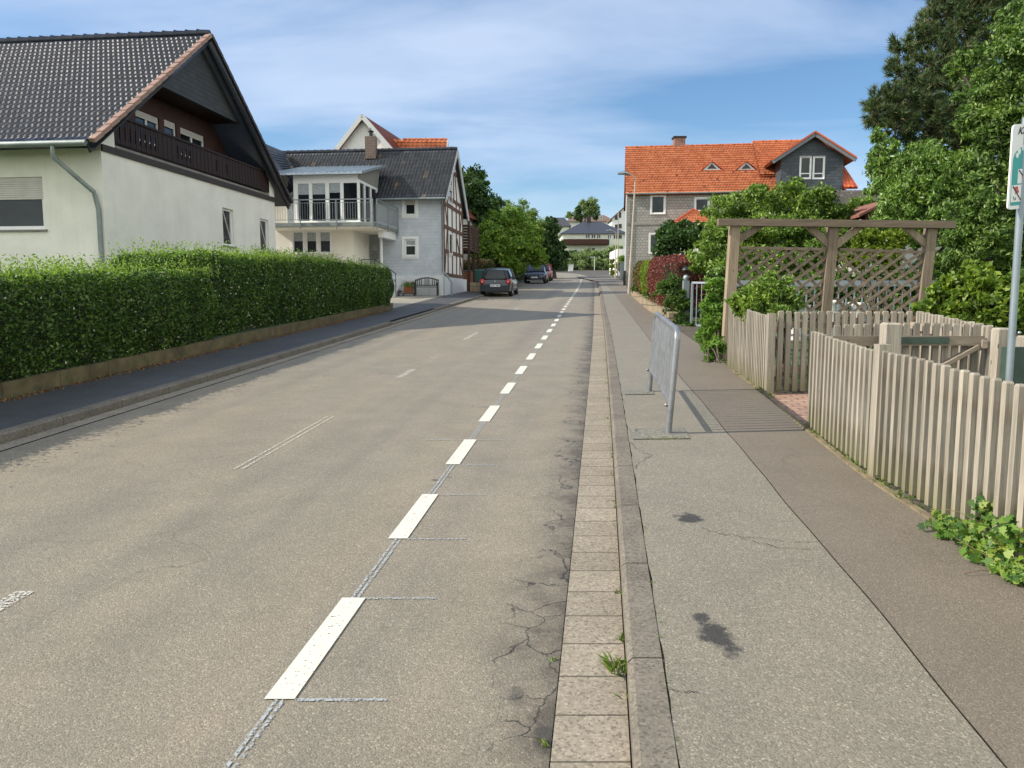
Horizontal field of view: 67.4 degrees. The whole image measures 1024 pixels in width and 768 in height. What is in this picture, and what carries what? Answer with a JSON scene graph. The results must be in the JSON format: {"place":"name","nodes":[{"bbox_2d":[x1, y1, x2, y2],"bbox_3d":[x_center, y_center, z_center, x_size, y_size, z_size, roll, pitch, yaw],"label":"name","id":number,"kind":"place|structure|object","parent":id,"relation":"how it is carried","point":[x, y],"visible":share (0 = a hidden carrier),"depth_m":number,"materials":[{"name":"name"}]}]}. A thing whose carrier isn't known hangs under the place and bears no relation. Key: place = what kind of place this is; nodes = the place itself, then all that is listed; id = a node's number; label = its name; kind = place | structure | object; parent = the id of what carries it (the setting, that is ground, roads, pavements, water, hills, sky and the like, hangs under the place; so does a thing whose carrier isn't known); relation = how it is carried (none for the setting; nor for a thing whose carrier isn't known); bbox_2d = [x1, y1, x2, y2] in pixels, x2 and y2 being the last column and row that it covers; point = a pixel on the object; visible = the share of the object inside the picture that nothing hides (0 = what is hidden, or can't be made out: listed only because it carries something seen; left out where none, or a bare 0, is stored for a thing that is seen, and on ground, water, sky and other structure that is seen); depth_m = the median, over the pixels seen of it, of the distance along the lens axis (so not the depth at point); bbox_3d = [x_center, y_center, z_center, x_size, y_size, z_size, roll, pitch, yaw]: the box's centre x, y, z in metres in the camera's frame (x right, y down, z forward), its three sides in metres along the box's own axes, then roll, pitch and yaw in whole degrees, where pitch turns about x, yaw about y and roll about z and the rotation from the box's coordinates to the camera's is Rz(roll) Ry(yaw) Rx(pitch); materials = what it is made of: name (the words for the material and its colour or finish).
{"place":"outdoors","nodes":[
{"label":"outdoors","id":0,"kind":"place"},
{"bbox_2d":[0,291,480,429],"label":"pavement","id":1,"kind":"structure","parent":0,"point":[30,408],"depth_m":11.41,"materials":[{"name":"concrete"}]},
{"bbox_2d":[0,310,389,401],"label":"leaf litter","id":2,"kind":"object","parent":1,"relation":"on","point":[166,362],"visible":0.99,"depth_m":12.62,"materials":[{"name":"brown plant"}]},
{"bbox_2d":[463,258,493,269],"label":"hedge","id":3,"kind":"object","parent":1,"relation":"on","point":[484,264],"visible":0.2,"depth_m":48.09,"materials":[{"name":"green plant"}]},
{"bbox_2d":[202,315,328,340],"bbox_3d":[-17.117,-0.231,10.639,25.767,1.574,33.200,0,6,0],"label":"garden","id":4,"kind":"object","parent":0,"point":[223,335],"depth_m":16.37,"materials":[{"name":"brown soil"}]},
{"bbox_2d":[0,253,221,382],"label":"hedge","id":5,"kind":"object","parent":4,"relation":"on","point":[55,317],"visible":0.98,"depth_m":10.85,"materials":[{"name":"green plant"}]},
{"bbox_2d":[0,303,392,399],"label":"edging wall","id":6,"kind":"structure","parent":4,"relation":"on","point":[32,384],"depth_m":12.06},
{"bbox_2d":[108,236,396,335],"bbox_3d":[-5.687,-2.474,20.068,1.739,2.196,13.633,1,6,8],"label":"hedge","id":7,"kind":"object","parent":4,"relation":"on","point":[259,289],"visible":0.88,"depth_m":17.63,"materials":[{"name":"green plant"}]},
{"bbox_2d":[0,272,594,767],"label":"road","id":8,"kind":"structure","parent":0,"point":[182,572],"depth_m":4.46,"materials":[{"name":"grey asphalt"}]},
{"bbox_2d":[0,308,517,610],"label":"worn centre marks","id":9,"kind":"object","parent":8,"relation":"on","point":[11,596],"visible":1,"depth_m":6.54},
{"bbox_2d":[224,313,561,767],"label":"spray marks","id":10,"kind":"object","parent":8,"relation":"on","point":[304,699],"visible":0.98,"depth_m":3.93},
{"bbox_2d":[264,278,581,698],"bbox_3d":[3.969,-6.067,49.036,0.608,4.415,93.613,1,6,6],"label":"road marking","id":11,"kind":"object","parent":8,"relation":"on","point":[323,642],"visible":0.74,"depth_m":3.66,"materials":[{"name":"white paint"}]},
{"bbox_2d":[2,313,933,758],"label":"grass","id":12,"kind":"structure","parent":8,"relation":"on","point":[610,667],"depth_m":4.80,"materials":[{"name":"green plant"}]},
{"bbox_2d":[479,268,518,295],"bbox_3d":[-0.625,-5.316,39.812,1.872,1.422,4.033,1,9,6],"label":"hatchback car","id":13,"kind":"object","parent":8,"relation":"on","point":[498,280],"visible":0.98,"depth_m":38.00,"materials":[{"name":"grey paint"}]},
{"bbox_2d":[524,264,548,283],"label":"suv car","id":14,"kind":"object","parent":8,"relation":"on","point":[541,274],"visible":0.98,"depth_m":61.28,"materials":[{"name":"blue paint"}]},
{"bbox_2d":[0,264,609,451],"bbox_3d":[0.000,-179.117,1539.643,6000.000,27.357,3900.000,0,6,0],"label":"ground","id":15,"kind":"structure","parent":0,"point":[585,268],"depth_m":12.55,"materials":[{"name":"grey concrete"}]},
{"bbox_2d":[0,29,292,272],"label":"house","id":16,"kind":"structure","parent":15,"relation":"on","point":[122,139],"depth_m":20.95,"materials":[{"name":"beige paint"}]},
{"bbox_2d":[0,177,47,231],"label":"window","id":17,"kind":"structure","parent":16,"relation":"in","point":[21,199],"depth_m":18.96,"materials":[{"name":"white paint"}]},
{"bbox_2d":[135,110,157,145],"bbox_3d":[-10.539,-7.351,22.115,0.200,0.849,1.172,0,6,0],"label":"window","id":18,"kind":"structure","parent":16,"relation":"in","point":[141,117],"depth_m":22.11,"materials":[{"name":"white paint"}]},
{"bbox_2d":[164,119,174,135],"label":"window","id":19,"kind":"structure","parent":16,"relation":"in","point":[169,127],"depth_m":23.29,"materials":[{"name":"white paint"}]},
{"bbox_2d":[180,127,202,157],"bbox_3d":[-10.256,-7.624,24.561,0.235,0.856,1.471,0,6,0],"label":"window","id":20,"kind":"structure","parent":16,"relation":"in","point":[187,135],"depth_m":24.49,"materials":[{"name":"white paint"}]},
{"bbox_2d":[222,208,236,247],"bbox_3d":[-9.242,-5.046,24.874,0.246,1.238,0.851,1,6,7],"label":"window","id":21,"kind":"structure","parent":16,"relation":"in","point":[227,224],"depth_m":24.97,"materials":[{"name":"grey glass"}]},
{"bbox_2d":[260,219,266,252],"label":"window","id":22,"kind":"structure","parent":16,"relation":"in","point":[263,223],"depth_m":27.68,"materials":[{"name":"white paint"}]},
{"bbox_2d":[0,281,530,443],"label":"kerb","id":23,"kind":"structure","parent":15,"relation":"on","point":[9,434],"depth_m":10.05,"materials":[{"name":"concrete"}]},
{"bbox_2d":[0,281,533,450],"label":"gutter","id":24,"kind":"object","parent":15,"relation":"on","point":[23,440],"visible":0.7,"depth_m":9.94,"materials":[{"name":"grey concrete"}]},
{"bbox_2d":[266,128,478,297],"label":"house","id":25,"kind":"structure","parent":15,"relation":"on","point":[403,213],"depth_m":37.44,"materials":[{"name":"grey"}]},
{"bbox_2d":[291,231,304,253],"bbox_3d":[-9.884,-6.561,35.567,0.617,1.079,0.131,1,6,7],"label":"window","id":26,"kind":"structure","parent":25,"relation":"in","point":[298,238],"depth_m":35.55,"materials":[{"name":"white paint"}]},
{"bbox_2d":[305,231,317,253],"bbox_3d":[-9.249,-6.553,35.494,0.615,1.079,0.131,1,6,7],"label":"window","id":27,"kind":"structure","parent":25,"relation":"in","point":[311,237],"depth_m":35.48,"materials":[{"name":"white paint"}]},
{"bbox_2d":[318,230,331,253],"bbox_3d":[-8.605,-6.545,35.422,0.637,1.079,0.134,1,6,7],"label":"window","id":28,"kind":"structure","parent":25,"relation":"in","point":[325,236],"depth_m":35.41,"materials":[{"name":"white paint"}]},
{"bbox_2d":[369,235,379,265],"bbox_3d":[-6.786,-6.143,37.824,0.857,2.800,0.046,1,6,7],"label":"door","id":29,"kind":"structure","parent":25,"relation":"in","point":[374,239],"depth_m":37.72,"materials":[{"name":"grey wood"}]},
{"bbox_2d":[402,200,417,217],"bbox_3d":[-4.953,-8.611,37.405,0.809,1.025,0.195,1,6,7],"label":"window","id":30,"kind":"structure","parent":25,"relation":"in","point":[409,208],"depth_m":37.40,"materials":[{"name":"white paint"}]},
{"bbox_2d":[402,236,418,258],"bbox_3d":[-4.969,-6.681,37.622,0.837,1.080,0.198,1,6,7],"label":"window","id":31,"kind":"structure","parent":25,"relation":"in","point":[410,247],"depth_m":37.61,"materials":[{"name":"white paint"}]},
{"bbox_2d":[333,114,476,260],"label":"house","id":32,"kind":"structure","parent":15,"relation":"on","point":[356,133],"depth_m":48.80,"materials":[{"name":"white paint"}]},
{"bbox_2d":[461,163,505,243],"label":"chestnut tree","id":33,"kind":"object","parent":15,"relation":"on","point":[480,201],"visible":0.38,"depth_m":60.19,"materials":[{"name":"green plant"}]},
{"bbox_2d":[476,257,527,280],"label":"hedge","id":34,"kind":"object","parent":15,"relation":"on","point":[515,274],"visible":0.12,"depth_m":61.33,"materials":[{"name":"green plant"}]},
{"bbox_2d":[467,205,549,275],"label":"lime tree","id":35,"kind":"object","parent":15,"relation":"on","point":[510,236],"visible":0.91,"depth_m":52.67,"materials":[{"name":"green plant"}]},
{"bbox_2d":[500,198,544,279],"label":"ash tree","id":36,"kind":"object","parent":15,"relation":"on","point":[531,214],"visible":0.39,"depth_m":69.29,"materials":[{"name":"green plant"}]},
{"bbox_2d":[527,216,570,277],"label":"dark tree","id":37,"kind":"object","parent":15,"relation":"on","point":[559,256],"visible":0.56,"depth_m":80.34,"materials":[{"name":"green plant"}]},
{"bbox_2d":[557,218,570,239],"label":"house","id":38,"kind":"structure","parent":15,"relation":"on","point":[564,223],"depth_m":202.07,"materials":[{"name":"grey tile"}]},
{"bbox_2d":[564,196,600,221],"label":"birch tree","id":39,"kind":"object","parent":15,"relation":"on","point":[590,206],"visible":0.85,"depth_m":226.90,"materials":[{"name":"green plant"}]},
{"bbox_2d":[573,205,598,222],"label":"tree","id":40,"kind":"object","parent":15,"relation":"on","point":[578,216],"visible":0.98,"depth_m":186.51,"materials":[{"name":"green plant"}]},
{"bbox_2d":[567,248,609,269],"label":"shrub","id":41,"kind":"object","parent":15,"relation":"on","point":[582,260],"visible":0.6,"depth_m":164.72,"materials":[{"name":"green plant"}]},
{"bbox_2d":[567,215,610,227],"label":"house","id":42,"kind":"structure","parent":15,"relation":"on","point":[572,222],"depth_m":236.11,"materials":[{"name":"white paint"}]},
{"bbox_2d":[549,281,631,767],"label":"gutter","id":43,"kind":"object","parent":15,"relation":"on","point":[591,729],"visible":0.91,"depth_m":3.70,"materials":[{"name":"concrete"}]},
{"bbox_2d":[558,216,624,251],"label":"house","id":44,"kind":"structure","parent":15,"relation":"on","point":[588,234],"depth_m":173.49,"materials":[{"name":"white paint"}]},
{"bbox_2d":[602,245,622,261],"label":"shrub","id":45,"kind":"object","parent":15,"relation":"on","point":[606,252],"visible":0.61,"depth_m":118.29,"materials":[{"name":"green plant"}]},
{"bbox_2d":[606,207,625,231],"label":"house","id":46,"kind":"structure","parent":15,"relation":"on","point":[613,221],"depth_m":196.65,"materials":[{"name":"white paint"}]},
{"bbox_2d":[609,249,624,275],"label":"white outbuilding","id":47,"kind":"structure","parent":15,"relation":"on","point":[620,252],"depth_m":99.74,"materials":[{"name":"white paint"}]},
{"bbox_2d":[595,277,677,767],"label":"kerb","id":48,"kind":"structure","parent":15,"relation":"on","point":[652,738],"depth_m":3.49,"materials":[{"name":"concrete"}]},
{"bbox_2d":[623,131,857,284],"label":"house","id":49,"kind":"structure","parent":15,"relation":"on","point":[678,179],"depth_m":53.53,"materials":[{"name":"orange tile"}]},
{"bbox_2d":[648,233,658,253],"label":"window","id":50,"kind":"structure","parent":49,"relation":"in","point":[651,235],"depth_m":53.64,"materials":[{"name":"white paint"}]},
{"bbox_2d":[650,195,665,214],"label":"window","id":51,"kind":"structure","parent":49,"relation":"in","point":[657,204],"depth_m":53.32,"materials":[{"name":"white paint"}]},
{"bbox_2d":[694,197,709,210],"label":"window","id":52,"kind":"structure","parent":49,"relation":"in","point":[699,202],"depth_m":52.94,"materials":[{"name":"white paint"}]},
{"bbox_2d":[799,156,811,178],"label":"window","id":53,"kind":"structure","parent":49,"relation":"in","point":[805,165],"depth_m":51.14,"materials":[{"name":"white paint"}]},
{"bbox_2d":[812,156,824,178],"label":"window","id":54,"kind":"structure","parent":49,"relation":"in","point":[818,172],"depth_m":51.03,"materials":[{"name":"white paint"}]},
{"bbox_2d":[835,190,998,289],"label":"house","id":55,"kind":"structure","parent":15,"relation":"on","point":[846,194],"depth_m":47.97,"materials":[{"name":"grey tile"}]},
{"bbox_2d":[390,295,443,307],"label":"yard","id":56,"kind":"structure","parent":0,"point":[400,301],"depth_m":33.31,"materials":[{"name":"concrete"}]},
{"bbox_2d":[400,281,418,295],"bbox_3d":[-4.974,-4.648,37.100,0.974,0.754,0.624,0,6,0],"label":"flower pot","id":57,"kind":"object","parent":56,"relation":"on","point":[408,288],"visible":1,"depth_m":36.96,"materials":[{"name":"ceramic"}]},
{"bbox_2d":[414,277,438,295],"bbox_3d":[-4.131,-4.699,37.052,1.148,0.907,0.588,0,6,0],"label":"garden bench","id":58,"kind":"object","parent":56,"relation":"on","point":[437,285],"visible":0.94,"depth_m":37.28,"materials":[{"name":"black metal"}]},
{"bbox_2d":[0,0,1023,220],"label":"sky","id":59,"kind":"structure","parent":0,"point":[548,97],"materials":[{"name":"blue"}]},
{"bbox_2d":[556,270,619,276],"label":"side road","id":60,"kind":"structure","parent":0,"point":[595,272],"depth_m":128.30,"materials":[{"name":"grey asphalt"}]},
{"bbox_2d":[772,393,812,428],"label":"path","id":61,"kind":"structure","parent":0,"point":[795,404],"depth_m":8.75,"materials":[{"name":"brick"}]},
{"bbox_2d":[774,311,912,391],"bbox_3d":[4.031,-0.399,9.369,1.621,0.983,0.092,0,6,2],"label":"picket fence","id":62,"kind":"object","parent":61,"relation":"on","point":[812,324],"visible":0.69,"depth_m":9.32,"materials":[{"name":"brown wood"}]},
{"bbox_2d":[910,311,993,375],"bbox_3d":[4.604,-0.217,8.181,0.092,1.083,2.251,1,6,12],"label":"picket fence","id":63,"kind":"object","parent":61,"relation":"on","point":[922,317],"visible":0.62,"depth_m":7.73,"materials":[{"name":"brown wood"}]},
{"bbox_2d":[831,323,984,372],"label":"picket gate","id":64,"kind":"structure","parent":63,"relation":"attached to","point":[935,341],"depth_m":7.13,"materials":[{"name":"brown wood"}]},
{"bbox_2d":[584,278,1004,767],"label":"pavement","id":65,"kind":"structure","parent":0,"point":[793,655],"depth_m":3.38,"materials":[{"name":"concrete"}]},
{"bbox_2d":[624,390,689,438],"bbox_3d":[1.486,0.291,8.340,0.525,0.127,2.735,1,6,5],"label":"footing","id":66,"kind":"object","parent":65,"relation":"on","point":[653,433],"visible":1,"depth_m":7.28,"materials":[{"name":"concrete"}]},
{"bbox_2d":[646,311,680,432],"bbox_3d":[1.627,-0.192,8.399,0.143,1.163,2.475,1,6,6],"label":"pavement barrier","id":67,"kind":"object","parent":65,"relation":"on","point":[664,353],"visible":0.96,"depth_m":7.91,"materials":[{"name":"metal"}]},
{"bbox_2d":[576,276,1023,767],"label":"pavement","id":68,"kind":"structure","parent":0,"point":[959,631],"depth_m":4.17,"materials":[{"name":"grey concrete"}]},
{"bbox_2d":[618,171,635,293],"bbox_3d":[5.863,-7.729,39.492,0.945,6.302,0.200,0,6,0],"label":"street lamp","id":69,"kind":"object","parent":68,"relation":"on","point":[630,259],"visible":0.91,"depth_m":39.47,"materials":[{"name":"metal"}]},
{"bbox_2d":[917,492,1023,585],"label":"ivy","id":70,"kind":"object","parent":68,"relation":"on","point":[998,557],"visible":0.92,"depth_m":4.18,"materials":[{"name":"green plant"}]},
{"bbox_2d":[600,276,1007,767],"bbox_3d":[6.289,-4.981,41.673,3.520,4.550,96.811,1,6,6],"label":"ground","id":71,"kind":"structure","parent":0,"point":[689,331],"depth_m":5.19,"materials":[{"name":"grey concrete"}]},
{"bbox_2d":[807,331,873,468],"bbox_3d":[2.854,0.072,6.666,0.092,0.994,1.692,1,6,6],"label":"picket fence","id":72,"kind":"object","parent":71,"relation":"on","point":[839,392],"visible":0.91,"depth_m":6.52,"materials":[{"name":"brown wood"}]},
{"bbox_2d":[674,296,1015,387],"bbox_3d":[18.196,-2.634,26.916,26.807,3.128,68.779,1,6,5],"label":"garden","id":73,"kind":"object","parent":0,"point":[700,316],"visible":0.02,"depth_m":15.24,"materials":[{"name":"green plant"}]},
{"bbox_2d":[639,259,650,298],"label":"hedge","id":74,"kind":"object","parent":73,"relation":"on","point":[644,268],"visible":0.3,"depth_m":28.75,"materials":[{"name":"green plant"}]},
{"bbox_2d":[631,290,677,321],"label":"stone wall","id":75,"kind":"structure","parent":73,"relation":"on","point":[652,307],"depth_m":24.95,"materials":[{"name":"beige stone"}]},
{"bbox_2d":[632,260,643,292],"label":"hedge","id":76,"kind":"object","parent":75,"relation":"on","point":[636,276],"visible":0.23,"depth_m":33.54,"materials":[{"name":"green plant"}]},
{"bbox_2d":[630,273,696,326],"bbox_3d":[4.842,-2.842,27.166,1.187,1.868,17.940,0,6,3],"label":"ivy","id":77,"kind":"object","parent":75,"relation":"attached to","point":[670,287],"visible":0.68,"depth_m":20.75,"materials":[{"name":"green plant"}]},
{"bbox_2d":[651,218,705,256],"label":"climbing plant","id":78,"kind":"object","parent":73,"relation":"on","point":[673,235],"visible":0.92,"depth_m":33.99,"materials":[{"name":"green plant"}]},
{"bbox_2d":[646,254,723,308],"bbox_3d":[5.547,-3.323,24.684,2.358,1.785,4.742,0,6,0],"label":"hedge","id":79,"kind":"object","parent":73,"relation":"on","point":[660,268],"visible":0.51,"depth_m":22.95,"materials":[{"name":"red plant"}]},
{"bbox_2d":[682,266,689,321],"bbox_3d":[4.758,-2.374,21.046,0.260,1.692,0.260,0,6,0],"label":"gate post","id":80,"kind":"object","parent":73,"relation":"on","point":[686,284],"visible":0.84,"depth_m":20.94,"materials":[{"name":"grey metal"}]},
{"bbox_2d":[690,282,706,325],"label":"steel gate","id":81,"kind":"structure","parent":73,"relation":"on","point":[691,307],"depth_m":19.43,"materials":[{"name":"silver metal"}]},
{"bbox_2d":[693,276,727,362],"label":"shrub","id":82,"kind":"object","parent":73,"relation":"on","point":[708,337],"visible":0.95,"depth_m":13.06,"materials":[{"name":"green plant"}]},
{"bbox_2d":[727,306,776,394],"bbox_3d":[3.279,-0.551,10.653,0.112,1.076,2.815,1,6,6],"label":"picket fence","id":83,"kind":"object","parent":73,"relation":"on","point":[751,349],"visible":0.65,"depth_m":10.12,"materials":[{"name":"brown wood"}]},
{"bbox_2d":[723,269,807,376],"bbox_3d":[3.627,-0.807,10.832,0.986,1.651,1.024,-3,7,-26],"label":"shrub","id":84,"kind":"object","parent":73,"relation":"on","point":[768,292],"visible":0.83,"depth_m":10.71,"materials":[{"name":"green plant"}]},
{"bbox_2d":[683,175,862,286],"bbox_3d":[7.078,-3.725,20.753,5.283,4.334,4.812,0,6,0],"label":"shrub","id":85,"kind":"object","parent":73,"relation":"on","point":[793,196],"visible":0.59,"depth_m":20.90,"materials":[{"name":"green plant"}]},
{"bbox_2d":[700,261,938,333],"bbox_3d":[6.958,-1.875,17.294,5.246,1.785,1.874,0,6,0],"label":"shrub","id":86,"kind":"object","parent":73,"relation":"on","point":[715,271],"visible":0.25,"depth_m":16.98,"materials":[{"name":"green plant"}]},
{"bbox_2d":[731,369,937,520],"bbox_3d":[2.865,0.535,7.112,0.207,0.539,9.027,1,6,5],"label":"edging","id":87,"kind":"object","parent":73,"relation":"on","point":[906,502],"visible":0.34,"depth_m":6.16,"materials":[{"name":"concrete"}]},
{"bbox_2d":[717,217,955,359],"bbox_3d":[5.316,-1.540,12.777,3.878,2.444,0.218,0,6,0],"label":"pergola","id":88,"kind":"object","parent":73,"relation":"on","point":[831,241],"visible":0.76,"depth_m":12.72,"materials":[{"name":"brown wood"}]},
{"bbox_2d":[737,280,936,335],"bbox_3d":[6.800,-1.507,15.428,4.800,1.140,0.060,0,6,0],"label":"steel railing","id":89,"kind":"object","parent":73,"relation":"on","point":[845,282],"visible":0.12,"depth_m":15.35,"materials":[{"name":"silver metal"}]},
{"bbox_2d":[832,300,843,333],"bbox_3d":[6.750,-1.340,16.151,0.376,0.850,0.367,0,6,0],"label":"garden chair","id":90,"kind":"object","parent":73,"relation":"on","point":[834,307],"visible":0.1,"depth_m":15.98,"materials":[{"name":"white paint"}]},
{"bbox_2d":[848,302,868,321],"bbox_3d":[7.300,-1.315,16.153,0.470,0.800,0.458,0,6,0],"label":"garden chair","id":91,"kind":"object","parent":73,"relation":"on","point":[857,311],"visible":0.22,"depth_m":15.96,"materials":[{"name":"white paint"}]},
{"bbox_2d":[844,194,877,288],"bbox_3d":[11.261,-4.298,25.153,2.048,4.063,2.037,0,6,0],"label":"shrub","id":92,"kind":"object","parent":73,"relation":"on","point":[861,201],"visible":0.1,"depth_m":25.26,"materials":[{"name":"green plant"}]},
{"bbox_2d":[847,202,880,237],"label":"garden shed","id":93,"kind":"structure","parent":73,"relation":"on","point":[862,212],"depth_m":20.99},
{"bbox_2d":[841,228,908,335],"bbox_3d":[7.215,-1.917,15.299,1.569,2.464,0.923,0,6,0],"label":"shrub","id":94,"kind":"object","parent":73,"relation":"on","point":[870,238],"visible":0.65,"depth_m":15.13,"materials":[{"name":"green plant"}]},
{"bbox_2d":[879,323,901,353],"bbox_3d":[3.420,0.023,6.995,0.135,1.160,0.135,0,6,0],"label":"fence post","id":95,"kind":"object","parent":73,"relation":"on","point":[890,333],"visible":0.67,"depth_m":6.88,"materials":[{"name":"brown wood"}]},
{"bbox_2d":[861,125,989,279],"bbox_3d":[8.681,-3.178,16.151,2.690,4.814,2.316,0,6,0],"label":"cherry tree","id":96,"kind":"object","parent":73,"relation":"on","point":[906,184],"visible":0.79,"depth_m":15.86,"materials":[{"name":"green plant"}]},
{"bbox_2d":[857,0,1023,203],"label":"pine tree","id":97,"kind":"object","parent":73,"relation":"on","point":[912,107],"visible":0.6,"depth_m":17.39,"materials":[{"name":"green plant"}]},
{"bbox_2d":[867,344,1023,560],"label":"picket fence","id":98,"kind":"object","parent":73,"relation":"on","point":[942,438],"visible":0.94,"depth_m":4.78,"materials":[{"name":"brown wood"}]},
{"bbox_2d":[901,237,1023,279],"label":"shrub","id":99,"kind":"object","parent":73,"relation":"on","point":[1004,272],"visible":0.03,"depth_m":17.70,"materials":[{"name":"green plant"}]},
{"bbox_2d":[910,258,1023,334],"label":"shrub","id":100,"kind":"object","parent":73,"relation":"on","point":[972,290],"visible":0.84,"depth_m":9.76,"materials":[{"name":"green plant"}]},
{"bbox_2d":[932,0,1023,336],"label":"ash tree","id":101,"kind":"object","parent":73,"relation":"on","point":[996,118],"visible":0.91,"depth_m":14.20,"materials":[{"name":"green plant"}]},
{"bbox_2d":[988,328,1007,377],"bbox_3d":[4.380,0.054,6.928,0.115,1.120,0.115,0,6,0],"label":"fence post","id":102,"kind":"object","parent":73,"relation":"on","point":[999,339],"visible":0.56,"depth_m":6.85,"materials":[{"name":"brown wood"}]},
{"bbox_2d":[999,118,1023,384],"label":"sign post","id":103,"kind":"object","parent":73,"relation":"on","point":[1012,363],"visible":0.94,"depth_m":5.81,"materials":[{"name":"metal"}]},
{"bbox_2d":[1015,335,1023,346],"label":"fence post","id":104,"kind":"object","parent":73,"relation":"on","point":[1019,340],"visible":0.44,"depth_m":6.58,"materials":[{"name":"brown wood"}]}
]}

